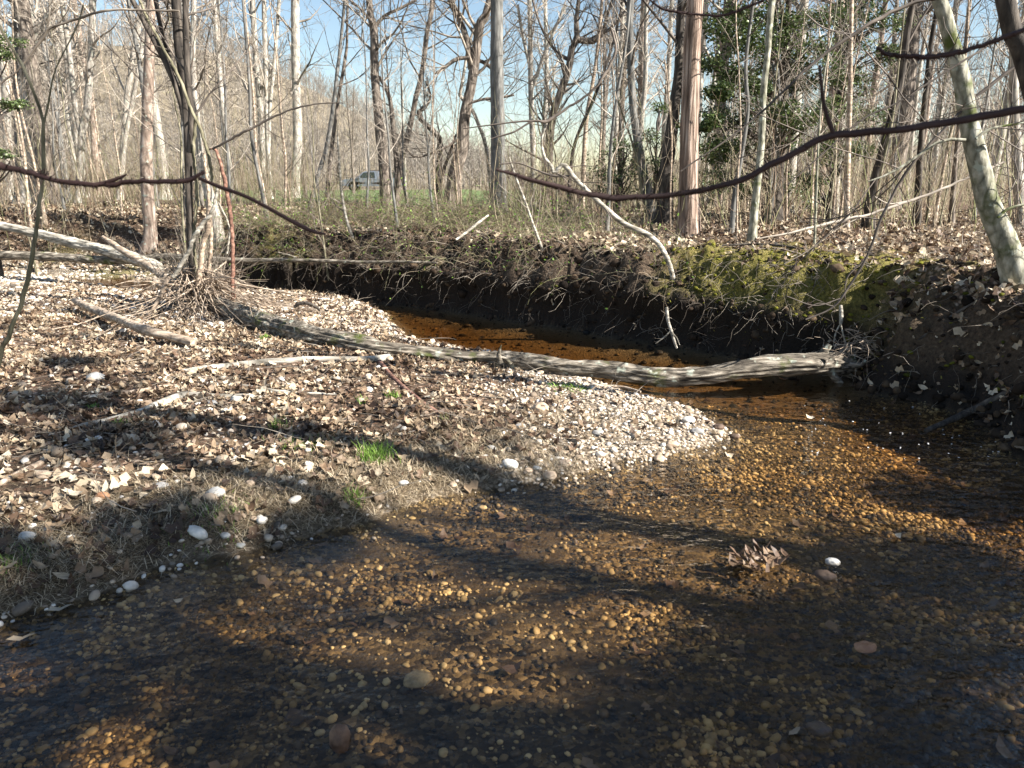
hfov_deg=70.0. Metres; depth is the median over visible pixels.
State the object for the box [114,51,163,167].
slim sapling
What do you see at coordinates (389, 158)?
slim sapling
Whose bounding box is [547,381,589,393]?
grass tuft
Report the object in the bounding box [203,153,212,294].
dead branch
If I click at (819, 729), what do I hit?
river stone
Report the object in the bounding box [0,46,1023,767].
ground
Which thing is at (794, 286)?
moss
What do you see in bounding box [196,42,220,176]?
bare tree
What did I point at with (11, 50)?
bare tree
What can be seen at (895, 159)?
slim sapling
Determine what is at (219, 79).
bare tree
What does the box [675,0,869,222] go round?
holly tree
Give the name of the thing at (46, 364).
leaf litter
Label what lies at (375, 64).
bare tree
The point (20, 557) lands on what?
grass tuft
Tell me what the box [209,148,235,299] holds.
dead branch
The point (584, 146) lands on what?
bare tree
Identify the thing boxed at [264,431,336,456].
grass tuft
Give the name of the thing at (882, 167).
slim sapling
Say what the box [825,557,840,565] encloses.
river stone
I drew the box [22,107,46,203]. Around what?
slim sapling
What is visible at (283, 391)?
stick
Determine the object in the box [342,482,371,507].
grass tuft
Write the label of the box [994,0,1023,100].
bare tree
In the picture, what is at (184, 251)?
brush tangle
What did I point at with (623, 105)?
bare tree
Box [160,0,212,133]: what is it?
bare tree
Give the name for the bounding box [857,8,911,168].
slim sapling
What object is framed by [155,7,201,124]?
bare tree
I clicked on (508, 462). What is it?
river stone
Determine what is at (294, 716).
sunken leaves
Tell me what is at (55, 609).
floating leaf
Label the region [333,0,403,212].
slim sapling
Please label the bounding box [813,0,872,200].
bare tree
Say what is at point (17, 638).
floating leaf
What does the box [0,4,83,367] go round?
leaning stem
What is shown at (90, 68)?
bare tree
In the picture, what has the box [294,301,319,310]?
root piece
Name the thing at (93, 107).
slim sapling
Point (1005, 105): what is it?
bare tree
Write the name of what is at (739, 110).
sapling
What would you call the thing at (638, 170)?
sapling
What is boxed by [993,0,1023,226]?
bare tree
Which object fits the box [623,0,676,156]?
bare tree
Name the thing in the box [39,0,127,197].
bare tree
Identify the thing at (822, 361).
fallen log
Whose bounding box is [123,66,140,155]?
bare tree
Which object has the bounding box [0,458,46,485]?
stick
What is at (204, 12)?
bare tree
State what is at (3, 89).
bare tree
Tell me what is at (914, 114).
slim sapling
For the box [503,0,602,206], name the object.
bare tree
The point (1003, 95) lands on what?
slim sapling
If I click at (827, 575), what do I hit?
river stone
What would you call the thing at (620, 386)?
wet branch
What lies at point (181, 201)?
slim sapling
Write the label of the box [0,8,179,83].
overhanging branch
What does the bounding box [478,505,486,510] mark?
river stone
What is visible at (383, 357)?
fallen log
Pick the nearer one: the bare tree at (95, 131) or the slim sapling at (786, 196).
the slim sapling at (786, 196)
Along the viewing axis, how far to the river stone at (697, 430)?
4.74 m
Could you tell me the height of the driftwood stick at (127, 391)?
0.050 m
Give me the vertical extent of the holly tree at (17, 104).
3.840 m
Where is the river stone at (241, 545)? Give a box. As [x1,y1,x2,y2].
[235,542,245,547]
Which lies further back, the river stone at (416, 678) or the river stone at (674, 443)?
the river stone at (674, 443)
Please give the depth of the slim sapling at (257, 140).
24.08 m
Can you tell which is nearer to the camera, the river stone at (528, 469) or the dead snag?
the river stone at (528, 469)
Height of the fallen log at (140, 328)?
0.148 m
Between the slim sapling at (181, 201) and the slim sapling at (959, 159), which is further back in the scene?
the slim sapling at (959, 159)
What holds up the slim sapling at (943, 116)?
on the ground at (520, 710)
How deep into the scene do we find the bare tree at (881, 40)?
22.89 m
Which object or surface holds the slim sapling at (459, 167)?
on the ground at (520, 710)
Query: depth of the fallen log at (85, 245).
11.11 m
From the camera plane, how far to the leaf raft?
3.20 m
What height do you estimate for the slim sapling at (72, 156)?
4.730 m
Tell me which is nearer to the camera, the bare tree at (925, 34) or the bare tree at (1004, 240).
the bare tree at (1004, 240)
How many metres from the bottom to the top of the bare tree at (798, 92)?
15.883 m
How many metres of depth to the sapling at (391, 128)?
16.49 m
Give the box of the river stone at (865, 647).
[854,641,876,653]
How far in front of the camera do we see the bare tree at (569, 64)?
19.97 m
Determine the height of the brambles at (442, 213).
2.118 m
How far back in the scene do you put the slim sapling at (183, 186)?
12.50 m
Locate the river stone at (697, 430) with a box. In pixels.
[690,428,703,433]
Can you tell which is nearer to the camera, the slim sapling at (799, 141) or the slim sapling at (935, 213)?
the slim sapling at (935, 213)
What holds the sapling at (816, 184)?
on the ground at (520, 710)
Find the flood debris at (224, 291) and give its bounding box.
[53,239,339,341]
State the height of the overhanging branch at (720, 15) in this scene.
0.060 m
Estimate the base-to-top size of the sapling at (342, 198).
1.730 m
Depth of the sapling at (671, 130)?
10.56 m
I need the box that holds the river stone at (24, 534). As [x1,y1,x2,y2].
[18,531,36,540]
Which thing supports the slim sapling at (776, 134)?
on the ground at (520, 710)
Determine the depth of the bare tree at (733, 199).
9.51 m
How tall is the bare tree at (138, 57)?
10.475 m
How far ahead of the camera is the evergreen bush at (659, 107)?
14.10 m
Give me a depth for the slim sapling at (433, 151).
10.70 m
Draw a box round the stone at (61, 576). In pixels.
[52,572,75,578]
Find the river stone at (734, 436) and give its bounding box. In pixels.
[728,433,739,438]
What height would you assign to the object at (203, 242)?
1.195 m
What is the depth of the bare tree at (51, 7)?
20.82 m
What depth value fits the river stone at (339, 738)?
2.17 m
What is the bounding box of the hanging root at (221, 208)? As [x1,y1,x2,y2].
[217,202,229,253]
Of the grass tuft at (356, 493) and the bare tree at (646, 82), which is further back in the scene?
the bare tree at (646, 82)
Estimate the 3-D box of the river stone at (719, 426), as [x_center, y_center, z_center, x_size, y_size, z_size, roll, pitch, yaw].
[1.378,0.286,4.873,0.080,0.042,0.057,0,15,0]
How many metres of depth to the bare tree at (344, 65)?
18.04 m
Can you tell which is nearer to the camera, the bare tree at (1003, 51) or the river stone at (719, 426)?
the river stone at (719, 426)
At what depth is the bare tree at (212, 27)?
39.00 m
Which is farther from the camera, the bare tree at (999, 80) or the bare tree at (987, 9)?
the bare tree at (999, 80)
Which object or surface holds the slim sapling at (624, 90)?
on the ground at (520, 710)
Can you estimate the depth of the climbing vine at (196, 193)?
8.30 m
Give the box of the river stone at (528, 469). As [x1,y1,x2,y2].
[524,467,532,472]
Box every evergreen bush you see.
[581,138,655,214]
[641,101,680,208]
[699,167,827,216]
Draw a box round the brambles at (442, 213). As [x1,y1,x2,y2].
[164,168,720,308]
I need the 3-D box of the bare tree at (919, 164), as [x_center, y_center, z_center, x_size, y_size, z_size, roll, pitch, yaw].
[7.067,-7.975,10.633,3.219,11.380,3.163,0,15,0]
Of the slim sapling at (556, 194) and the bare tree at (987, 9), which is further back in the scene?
the bare tree at (987, 9)
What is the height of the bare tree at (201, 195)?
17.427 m
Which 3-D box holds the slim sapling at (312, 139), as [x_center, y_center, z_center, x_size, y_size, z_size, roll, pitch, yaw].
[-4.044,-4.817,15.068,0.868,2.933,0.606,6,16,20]
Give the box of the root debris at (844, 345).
[802,322,892,380]
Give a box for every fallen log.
[0,221,163,270]
[0,251,437,264]
[71,297,196,346]
[101,236,192,302]
[181,354,390,371]
[204,295,866,387]
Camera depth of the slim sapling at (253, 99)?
13.05 m
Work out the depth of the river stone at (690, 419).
4.90 m
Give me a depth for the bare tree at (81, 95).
22.91 m
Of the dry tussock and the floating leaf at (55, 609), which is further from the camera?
the dry tussock
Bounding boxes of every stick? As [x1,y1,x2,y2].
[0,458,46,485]
[73,391,248,427]
[83,384,172,397]
[173,400,256,419]
[230,383,334,394]
[377,360,439,413]
[455,215,488,240]
[655,307,679,348]
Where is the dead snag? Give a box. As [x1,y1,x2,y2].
[458,23,507,193]
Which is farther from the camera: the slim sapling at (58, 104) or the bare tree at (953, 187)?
the slim sapling at (58, 104)
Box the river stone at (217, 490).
[205,486,225,496]
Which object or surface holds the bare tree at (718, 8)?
on the ground at (520, 710)
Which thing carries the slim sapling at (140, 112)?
on the ground at (520, 710)
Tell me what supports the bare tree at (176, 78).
on the ground at (520, 710)
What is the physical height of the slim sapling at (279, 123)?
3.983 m
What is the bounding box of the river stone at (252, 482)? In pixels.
[245,480,254,485]
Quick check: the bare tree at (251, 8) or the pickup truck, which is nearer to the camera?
the bare tree at (251, 8)
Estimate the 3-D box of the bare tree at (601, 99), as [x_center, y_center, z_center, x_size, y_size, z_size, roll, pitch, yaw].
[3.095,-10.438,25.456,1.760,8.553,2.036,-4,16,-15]
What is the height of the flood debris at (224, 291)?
1.079 m
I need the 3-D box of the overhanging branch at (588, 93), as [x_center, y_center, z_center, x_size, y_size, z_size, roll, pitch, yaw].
[0.261,-2.901,7.086,1.489,1.013,0.037,0,15,0]
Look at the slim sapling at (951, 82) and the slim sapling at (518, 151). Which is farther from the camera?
the slim sapling at (951, 82)
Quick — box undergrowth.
[0,46,1023,255]
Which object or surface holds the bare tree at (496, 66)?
on the ground at (520, 710)
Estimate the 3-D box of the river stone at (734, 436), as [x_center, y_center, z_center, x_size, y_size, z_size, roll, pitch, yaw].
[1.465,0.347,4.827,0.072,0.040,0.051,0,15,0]
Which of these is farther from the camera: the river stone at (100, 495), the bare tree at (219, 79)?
the bare tree at (219, 79)
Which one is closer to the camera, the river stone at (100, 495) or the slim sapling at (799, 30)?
the river stone at (100, 495)
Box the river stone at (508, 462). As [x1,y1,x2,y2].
[501,459,517,468]
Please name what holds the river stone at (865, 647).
on the water
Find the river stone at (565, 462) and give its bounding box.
[558,459,570,466]
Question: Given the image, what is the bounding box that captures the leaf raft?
[725,539,791,571]
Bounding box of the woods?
[0,0,1023,192]
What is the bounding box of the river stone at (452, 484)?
[448,481,456,486]
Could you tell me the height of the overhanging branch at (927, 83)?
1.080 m
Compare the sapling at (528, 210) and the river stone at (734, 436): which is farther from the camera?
the sapling at (528, 210)
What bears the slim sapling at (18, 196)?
on the ground at (520, 710)
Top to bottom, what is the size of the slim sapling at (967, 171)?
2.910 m
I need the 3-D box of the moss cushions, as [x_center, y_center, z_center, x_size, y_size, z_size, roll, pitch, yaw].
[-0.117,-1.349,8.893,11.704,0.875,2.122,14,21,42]
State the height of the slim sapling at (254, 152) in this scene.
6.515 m
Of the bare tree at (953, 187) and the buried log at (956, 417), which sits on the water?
the buried log at (956, 417)
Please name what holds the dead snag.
on the ground at (520, 710)
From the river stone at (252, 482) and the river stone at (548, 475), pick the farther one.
the river stone at (548, 475)
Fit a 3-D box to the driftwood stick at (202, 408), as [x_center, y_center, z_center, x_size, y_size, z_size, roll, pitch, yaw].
[-2.003,0.173,4.838,0.820,0.051,0.075,8,17,28]
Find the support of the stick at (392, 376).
on the ground at (520, 710)
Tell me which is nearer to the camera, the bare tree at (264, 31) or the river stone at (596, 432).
the river stone at (596, 432)
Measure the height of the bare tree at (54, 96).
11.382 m
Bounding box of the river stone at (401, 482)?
[398,480,408,485]
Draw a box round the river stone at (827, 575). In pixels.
[814,570,836,581]
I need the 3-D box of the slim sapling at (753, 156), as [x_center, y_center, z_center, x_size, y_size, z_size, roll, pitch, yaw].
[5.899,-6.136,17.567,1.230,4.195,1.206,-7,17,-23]
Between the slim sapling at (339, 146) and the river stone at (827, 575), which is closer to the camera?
the river stone at (827, 575)
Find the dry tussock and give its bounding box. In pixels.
[378,331,406,341]
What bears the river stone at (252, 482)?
on the ground at (520, 710)
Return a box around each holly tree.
[0,31,33,275]
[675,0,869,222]
[784,0,921,221]
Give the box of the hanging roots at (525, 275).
[174,225,1023,421]
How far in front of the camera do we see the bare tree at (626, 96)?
31.31 m
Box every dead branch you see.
[145,277,169,317]
[171,188,218,277]
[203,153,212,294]
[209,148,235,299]
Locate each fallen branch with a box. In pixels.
[722,243,901,258]
[918,297,982,339]
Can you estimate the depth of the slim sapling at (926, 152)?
12.45 m
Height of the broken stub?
0.556 m
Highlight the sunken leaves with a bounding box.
[0,376,1023,767]
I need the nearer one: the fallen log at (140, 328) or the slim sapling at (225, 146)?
the fallen log at (140, 328)
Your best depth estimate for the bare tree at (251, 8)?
31.94 m
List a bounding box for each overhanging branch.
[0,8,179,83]
[0,161,325,234]
[212,102,342,149]
[463,27,616,139]
[496,65,1023,205]
[642,0,765,19]
[681,0,935,171]
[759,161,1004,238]
[787,22,1023,185]
[787,66,1014,319]
[875,28,1023,64]
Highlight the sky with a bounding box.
[1,0,1023,171]
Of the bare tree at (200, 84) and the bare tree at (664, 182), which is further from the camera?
the bare tree at (200, 84)
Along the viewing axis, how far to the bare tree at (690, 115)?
9.70 m
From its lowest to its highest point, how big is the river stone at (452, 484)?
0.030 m
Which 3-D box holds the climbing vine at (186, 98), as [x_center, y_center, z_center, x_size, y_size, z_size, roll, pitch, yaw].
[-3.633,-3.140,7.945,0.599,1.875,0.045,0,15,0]
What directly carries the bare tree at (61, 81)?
on the ground at (520, 710)
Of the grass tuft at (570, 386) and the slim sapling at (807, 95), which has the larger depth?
the slim sapling at (807, 95)
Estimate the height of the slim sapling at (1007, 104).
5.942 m
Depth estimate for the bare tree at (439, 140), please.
18.59 m
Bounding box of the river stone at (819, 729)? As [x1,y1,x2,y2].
[806,720,831,737]
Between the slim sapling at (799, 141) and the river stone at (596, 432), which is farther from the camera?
the slim sapling at (799, 141)
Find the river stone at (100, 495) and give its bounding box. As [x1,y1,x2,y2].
[95,492,109,499]
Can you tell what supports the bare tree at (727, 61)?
on the ground at (520, 710)
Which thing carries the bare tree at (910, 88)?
on the ground at (520, 710)
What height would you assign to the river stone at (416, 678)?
0.040 m
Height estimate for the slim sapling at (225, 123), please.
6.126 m
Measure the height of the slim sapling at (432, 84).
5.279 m
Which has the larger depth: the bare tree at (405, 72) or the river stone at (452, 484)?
the bare tree at (405, 72)
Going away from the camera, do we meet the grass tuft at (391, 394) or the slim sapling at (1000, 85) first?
the grass tuft at (391, 394)
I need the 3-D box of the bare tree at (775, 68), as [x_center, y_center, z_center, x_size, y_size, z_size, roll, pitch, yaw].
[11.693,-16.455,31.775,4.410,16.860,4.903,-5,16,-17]
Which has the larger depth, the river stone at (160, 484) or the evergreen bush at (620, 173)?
the evergreen bush at (620, 173)
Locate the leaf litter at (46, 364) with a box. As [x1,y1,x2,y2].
[0,200,1023,595]
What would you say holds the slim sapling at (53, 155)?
on the ground at (520, 710)
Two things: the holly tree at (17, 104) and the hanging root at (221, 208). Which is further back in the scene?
the holly tree at (17, 104)
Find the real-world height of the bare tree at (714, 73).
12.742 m
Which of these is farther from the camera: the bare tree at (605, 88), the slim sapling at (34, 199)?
the bare tree at (605, 88)
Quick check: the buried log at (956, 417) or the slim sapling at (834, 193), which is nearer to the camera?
the buried log at (956, 417)
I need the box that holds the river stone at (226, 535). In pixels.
[220,532,229,538]
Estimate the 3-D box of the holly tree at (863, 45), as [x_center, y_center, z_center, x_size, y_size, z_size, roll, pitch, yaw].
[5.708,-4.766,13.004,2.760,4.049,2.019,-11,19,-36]
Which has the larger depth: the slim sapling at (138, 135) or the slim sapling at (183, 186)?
the slim sapling at (138, 135)
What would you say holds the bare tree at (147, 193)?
on the ground at (520, 710)
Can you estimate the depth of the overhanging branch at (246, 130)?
7.17 m
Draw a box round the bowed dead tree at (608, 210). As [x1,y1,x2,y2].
[491,123,675,279]
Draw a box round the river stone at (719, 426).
[713,424,724,429]
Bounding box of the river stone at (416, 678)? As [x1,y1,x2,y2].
[403,669,433,688]
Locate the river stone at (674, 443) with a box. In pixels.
[666,441,678,446]
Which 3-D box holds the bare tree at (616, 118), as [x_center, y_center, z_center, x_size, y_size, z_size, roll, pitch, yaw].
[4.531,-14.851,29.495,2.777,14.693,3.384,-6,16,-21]
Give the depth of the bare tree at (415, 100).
17.65 m
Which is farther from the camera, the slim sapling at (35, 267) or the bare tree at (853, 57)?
the bare tree at (853, 57)
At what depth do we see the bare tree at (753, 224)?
8.56 m
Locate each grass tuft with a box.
[0,541,81,583]
[87,402,99,407]
[163,485,273,565]
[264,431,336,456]
[270,416,292,431]
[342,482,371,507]
[356,434,400,465]
[384,388,401,397]
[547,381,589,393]
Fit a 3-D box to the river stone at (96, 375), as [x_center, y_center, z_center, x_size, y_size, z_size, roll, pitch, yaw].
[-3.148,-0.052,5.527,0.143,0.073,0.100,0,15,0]
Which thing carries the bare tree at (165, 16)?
on the ground at (520, 710)
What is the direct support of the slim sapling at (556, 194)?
on the ground at (520, 710)
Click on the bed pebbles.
(802, 753)
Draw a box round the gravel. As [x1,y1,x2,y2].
[0,261,744,626]
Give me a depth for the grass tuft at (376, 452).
4.06 m
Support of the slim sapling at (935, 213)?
on the ground at (520, 710)
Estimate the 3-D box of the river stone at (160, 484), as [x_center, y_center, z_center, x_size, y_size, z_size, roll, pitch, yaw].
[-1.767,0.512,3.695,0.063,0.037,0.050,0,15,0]
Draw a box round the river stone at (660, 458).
[654,455,665,461]
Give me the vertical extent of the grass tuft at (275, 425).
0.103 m
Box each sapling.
[0,0,36,205]
[0,0,53,204]
[0,0,68,224]
[0,0,69,271]
[0,77,46,275]
[8,0,77,209]
[14,2,103,204]
[14,29,57,203]
[19,0,86,203]
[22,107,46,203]
[66,0,126,200]
[80,9,155,215]
[92,0,228,232]
[110,5,219,266]
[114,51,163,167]
[120,62,165,172]
[128,99,154,173]
[169,0,279,231]
[190,0,278,219]
[194,0,299,211]
[197,39,249,209]
[201,14,249,202]
[218,109,235,187]
[238,0,331,213]
[239,92,270,200]
[260,36,303,202]
[264,27,357,280]
[296,78,340,204]
[308,126,359,236]
[328,81,348,207]
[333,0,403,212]
[352,0,418,227]
[365,0,408,202]
[379,9,417,206]
[395,0,458,203]
[395,4,460,222]
[403,0,453,222]
[436,27,482,208]
[436,50,475,203]
[499,135,549,250]
[508,105,530,200]
[523,0,594,226]
[553,0,669,230]
[583,0,635,204]
[593,78,655,232]
[600,1,666,206]
[650,43,701,228]
[700,41,762,222]
[704,0,757,235]
[719,52,757,210]
[731,49,761,203]
[732,0,855,222]
[735,55,768,210]
[738,0,828,224]
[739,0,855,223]
[741,0,802,218]
[744,0,833,140]
[753,0,821,221]
[770,6,832,167]
[778,0,891,229]
[793,0,850,246]
[794,56,817,197]
[796,2,883,220]
[801,0,895,223]
[804,0,893,229]
[832,0,927,229]
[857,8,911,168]
[865,64,903,214]
[881,14,922,212]
[903,62,931,182]
[908,0,969,221]
[908,0,1022,226]
[913,28,991,184]
[916,0,984,174]
[928,43,973,226]
[938,9,1023,218]
[940,60,971,180]
[961,83,993,213]
[975,0,1022,154]
[984,73,1010,157]
[993,69,1023,211]
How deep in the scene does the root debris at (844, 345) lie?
6.12 m
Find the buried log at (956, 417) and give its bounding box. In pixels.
[923,381,1023,432]
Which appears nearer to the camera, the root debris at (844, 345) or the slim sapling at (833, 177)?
the root debris at (844, 345)
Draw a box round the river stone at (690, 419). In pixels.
[682,416,695,422]
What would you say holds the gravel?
on the ground at (520, 710)
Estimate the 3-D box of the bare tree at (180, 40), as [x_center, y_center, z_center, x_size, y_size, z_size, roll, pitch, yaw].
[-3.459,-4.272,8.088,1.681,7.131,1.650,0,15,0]
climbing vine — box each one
[138,0,213,181]
[192,116,204,295]
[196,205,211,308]
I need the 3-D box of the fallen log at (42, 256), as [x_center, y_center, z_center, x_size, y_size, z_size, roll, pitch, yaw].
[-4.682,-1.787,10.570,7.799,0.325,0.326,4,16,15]
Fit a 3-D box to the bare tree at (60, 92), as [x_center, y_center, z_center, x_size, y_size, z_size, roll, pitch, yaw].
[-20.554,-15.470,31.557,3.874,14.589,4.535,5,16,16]
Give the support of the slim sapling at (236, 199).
on the ground at (520, 710)
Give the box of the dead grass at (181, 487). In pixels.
[0,393,655,615]
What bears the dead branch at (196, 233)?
on the flood debris at (224, 291)
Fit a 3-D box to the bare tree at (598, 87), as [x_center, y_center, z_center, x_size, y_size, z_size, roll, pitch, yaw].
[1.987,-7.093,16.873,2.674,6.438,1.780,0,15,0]
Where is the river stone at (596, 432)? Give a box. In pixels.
[592,430,602,435]
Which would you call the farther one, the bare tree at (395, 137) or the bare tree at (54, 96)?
the bare tree at (54, 96)
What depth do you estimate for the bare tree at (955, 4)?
27.73 m
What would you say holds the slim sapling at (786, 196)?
on the ground at (520, 710)
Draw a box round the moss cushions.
[259,230,1023,398]
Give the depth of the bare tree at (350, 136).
50.41 m
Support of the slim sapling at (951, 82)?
on the ground at (520, 710)
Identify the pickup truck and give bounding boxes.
[342,170,401,190]
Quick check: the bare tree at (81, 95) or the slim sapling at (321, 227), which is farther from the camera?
the bare tree at (81, 95)
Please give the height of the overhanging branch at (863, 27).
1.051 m
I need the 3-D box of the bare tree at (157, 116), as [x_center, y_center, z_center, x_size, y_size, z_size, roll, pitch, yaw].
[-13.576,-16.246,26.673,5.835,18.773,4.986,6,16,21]
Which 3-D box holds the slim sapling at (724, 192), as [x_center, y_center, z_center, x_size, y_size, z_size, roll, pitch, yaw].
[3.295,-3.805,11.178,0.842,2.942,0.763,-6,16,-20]
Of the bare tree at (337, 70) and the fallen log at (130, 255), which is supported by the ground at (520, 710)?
the bare tree at (337, 70)
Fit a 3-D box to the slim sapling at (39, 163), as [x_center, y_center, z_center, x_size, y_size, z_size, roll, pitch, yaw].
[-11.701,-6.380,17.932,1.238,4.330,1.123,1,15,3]
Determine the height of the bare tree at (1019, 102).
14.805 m
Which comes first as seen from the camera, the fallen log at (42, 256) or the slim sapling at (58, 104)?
the fallen log at (42, 256)
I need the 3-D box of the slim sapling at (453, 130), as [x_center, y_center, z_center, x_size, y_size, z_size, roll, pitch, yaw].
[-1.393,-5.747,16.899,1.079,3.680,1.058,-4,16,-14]
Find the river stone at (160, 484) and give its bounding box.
[155,482,168,487]
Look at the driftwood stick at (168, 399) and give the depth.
4.95 m
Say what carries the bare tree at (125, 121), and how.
on the ground at (520, 710)
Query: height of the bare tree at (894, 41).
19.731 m
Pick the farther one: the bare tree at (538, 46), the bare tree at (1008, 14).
the bare tree at (538, 46)
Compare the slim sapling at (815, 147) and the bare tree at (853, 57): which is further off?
the bare tree at (853, 57)
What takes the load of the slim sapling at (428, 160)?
on the ground at (520, 710)
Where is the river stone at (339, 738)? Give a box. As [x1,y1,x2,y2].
[329,724,349,753]
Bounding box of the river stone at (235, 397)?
[230,396,241,401]
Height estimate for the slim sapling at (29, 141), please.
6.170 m
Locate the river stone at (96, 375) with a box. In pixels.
[86,372,104,380]
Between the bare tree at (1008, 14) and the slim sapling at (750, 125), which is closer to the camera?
the bare tree at (1008, 14)
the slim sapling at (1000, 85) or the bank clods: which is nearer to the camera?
the bank clods
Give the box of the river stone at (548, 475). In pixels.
[542,471,556,479]
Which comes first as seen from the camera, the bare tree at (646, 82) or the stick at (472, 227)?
the stick at (472, 227)
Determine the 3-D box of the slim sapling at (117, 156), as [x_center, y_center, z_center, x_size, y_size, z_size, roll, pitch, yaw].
[-8.022,-5.394,14.733,1.227,4.185,1.203,8,17,26]
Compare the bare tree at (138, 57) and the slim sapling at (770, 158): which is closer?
the slim sapling at (770, 158)
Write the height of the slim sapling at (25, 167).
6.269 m
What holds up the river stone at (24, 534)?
on the ground at (520, 710)
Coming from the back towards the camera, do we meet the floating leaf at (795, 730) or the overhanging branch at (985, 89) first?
the overhanging branch at (985, 89)
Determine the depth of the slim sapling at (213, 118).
16.07 m
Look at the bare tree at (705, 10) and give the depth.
19.26 m
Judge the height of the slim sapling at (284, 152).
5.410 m
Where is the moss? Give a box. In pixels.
[97,227,1007,402]
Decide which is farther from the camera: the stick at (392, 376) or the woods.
the woods
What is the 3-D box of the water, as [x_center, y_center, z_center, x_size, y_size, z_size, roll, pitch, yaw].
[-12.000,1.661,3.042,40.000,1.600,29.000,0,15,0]
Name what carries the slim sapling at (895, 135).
on the ground at (520, 710)
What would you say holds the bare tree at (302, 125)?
on the ground at (520, 710)
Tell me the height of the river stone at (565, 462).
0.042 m
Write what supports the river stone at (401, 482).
on the ground at (520, 710)
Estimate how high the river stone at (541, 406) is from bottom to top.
0.084 m
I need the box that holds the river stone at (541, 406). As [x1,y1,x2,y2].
[530,402,548,412]
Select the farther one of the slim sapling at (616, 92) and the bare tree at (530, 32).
the bare tree at (530, 32)
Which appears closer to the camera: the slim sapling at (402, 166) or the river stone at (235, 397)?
the river stone at (235, 397)
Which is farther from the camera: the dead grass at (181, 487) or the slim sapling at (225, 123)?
the slim sapling at (225, 123)
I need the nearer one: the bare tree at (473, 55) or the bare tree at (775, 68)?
the bare tree at (473, 55)
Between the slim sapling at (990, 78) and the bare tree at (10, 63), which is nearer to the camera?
the slim sapling at (990, 78)
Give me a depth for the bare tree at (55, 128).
53.00 m
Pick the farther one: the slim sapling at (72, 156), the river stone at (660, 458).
the slim sapling at (72, 156)
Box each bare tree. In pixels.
[0,0,63,204]
[0,0,91,203]
[0,1,79,199]
[0,4,13,142]
[1,0,60,129]
[6,0,81,178]
[9,0,85,200]
[11,0,108,196]
[11,0,113,194]
[34,0,84,194]
[36,0,83,161]
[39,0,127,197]
[41,0,133,203]
[51,0,110,201]
[66,0,188,207]
[92,0,203,206]
[95,0,168,199]
[103,0,207,199]
[103,0,240,202]
[106,0,262,306]
[113,2,165,144]
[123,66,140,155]
[138,0,157,254]
[154,1,242,206]
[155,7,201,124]
[157,4,207,132]
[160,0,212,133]
[162,0,253,198]
[189,0,242,247]
[196,1,255,181]
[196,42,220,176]
[223,0,291,185]
[227,0,302,198]
[262,0,331,197]
[274,55,311,196]
[303,0,380,205]
[307,0,397,207]
[308,0,461,210]
[340,61,370,193]
[359,0,568,211]
[359,53,419,188]
[385,0,478,208]
[386,42,417,188]
[397,69,456,209]
[473,0,652,206]
[490,0,507,215]
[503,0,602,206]
[522,0,590,175]
[540,0,642,209]
[541,0,640,208]
[576,0,627,191]
[584,1,625,184]
[591,0,675,200]
[604,0,675,220]
[604,7,645,141]
[605,0,676,203]
[606,0,665,175]
[610,0,638,193]
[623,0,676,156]
[642,0,686,225]
[653,0,734,202]
[657,0,774,241]
[657,0,782,203]
[668,0,762,202]
[675,0,703,236]
[705,0,780,205]
[716,0,808,212]
[729,0,802,233]
[735,0,1023,311]
[746,0,827,195]
[784,0,881,207]
[810,0,933,212]
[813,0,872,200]
[843,0,861,231]
[853,0,942,202]
[860,0,931,228]
[863,0,968,198]
[871,0,925,142]
[876,0,933,209]
[888,0,990,225]
[889,0,972,196]
[890,0,995,199]
[897,0,936,224]
[950,34,997,187]
[965,0,1020,202]
[973,4,1022,110]
[978,0,1023,209]
[988,0,1023,194]
[991,4,1023,181]
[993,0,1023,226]
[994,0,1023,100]
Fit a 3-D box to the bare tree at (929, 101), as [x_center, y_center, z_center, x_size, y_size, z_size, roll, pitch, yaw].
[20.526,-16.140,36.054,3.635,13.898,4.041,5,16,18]
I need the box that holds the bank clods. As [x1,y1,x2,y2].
[214,222,1023,453]
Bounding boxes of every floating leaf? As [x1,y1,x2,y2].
[6,633,35,640]
[45,604,73,610]
[789,727,799,734]
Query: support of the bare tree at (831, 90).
on the ground at (520, 710)
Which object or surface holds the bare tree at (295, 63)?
on the ground at (520, 710)
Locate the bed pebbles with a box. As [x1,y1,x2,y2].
[0,303,1023,767]
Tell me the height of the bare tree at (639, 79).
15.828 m
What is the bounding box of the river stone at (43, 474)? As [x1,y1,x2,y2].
[35,470,52,478]
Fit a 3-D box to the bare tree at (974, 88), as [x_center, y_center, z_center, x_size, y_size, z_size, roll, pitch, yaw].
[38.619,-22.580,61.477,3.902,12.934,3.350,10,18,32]
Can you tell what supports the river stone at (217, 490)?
on the ground at (520, 710)
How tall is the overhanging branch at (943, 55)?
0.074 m
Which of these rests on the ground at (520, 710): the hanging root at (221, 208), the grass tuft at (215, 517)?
the grass tuft at (215, 517)
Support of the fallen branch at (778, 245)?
on the ground at (520, 710)
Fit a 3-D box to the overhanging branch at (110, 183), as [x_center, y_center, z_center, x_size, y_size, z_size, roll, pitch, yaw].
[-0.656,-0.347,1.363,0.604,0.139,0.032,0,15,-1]
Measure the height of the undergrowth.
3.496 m
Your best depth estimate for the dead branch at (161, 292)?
8.08 m
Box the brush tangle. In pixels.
[131,210,260,306]
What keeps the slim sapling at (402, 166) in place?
on the ground at (520, 710)
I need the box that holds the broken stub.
[833,305,848,353]

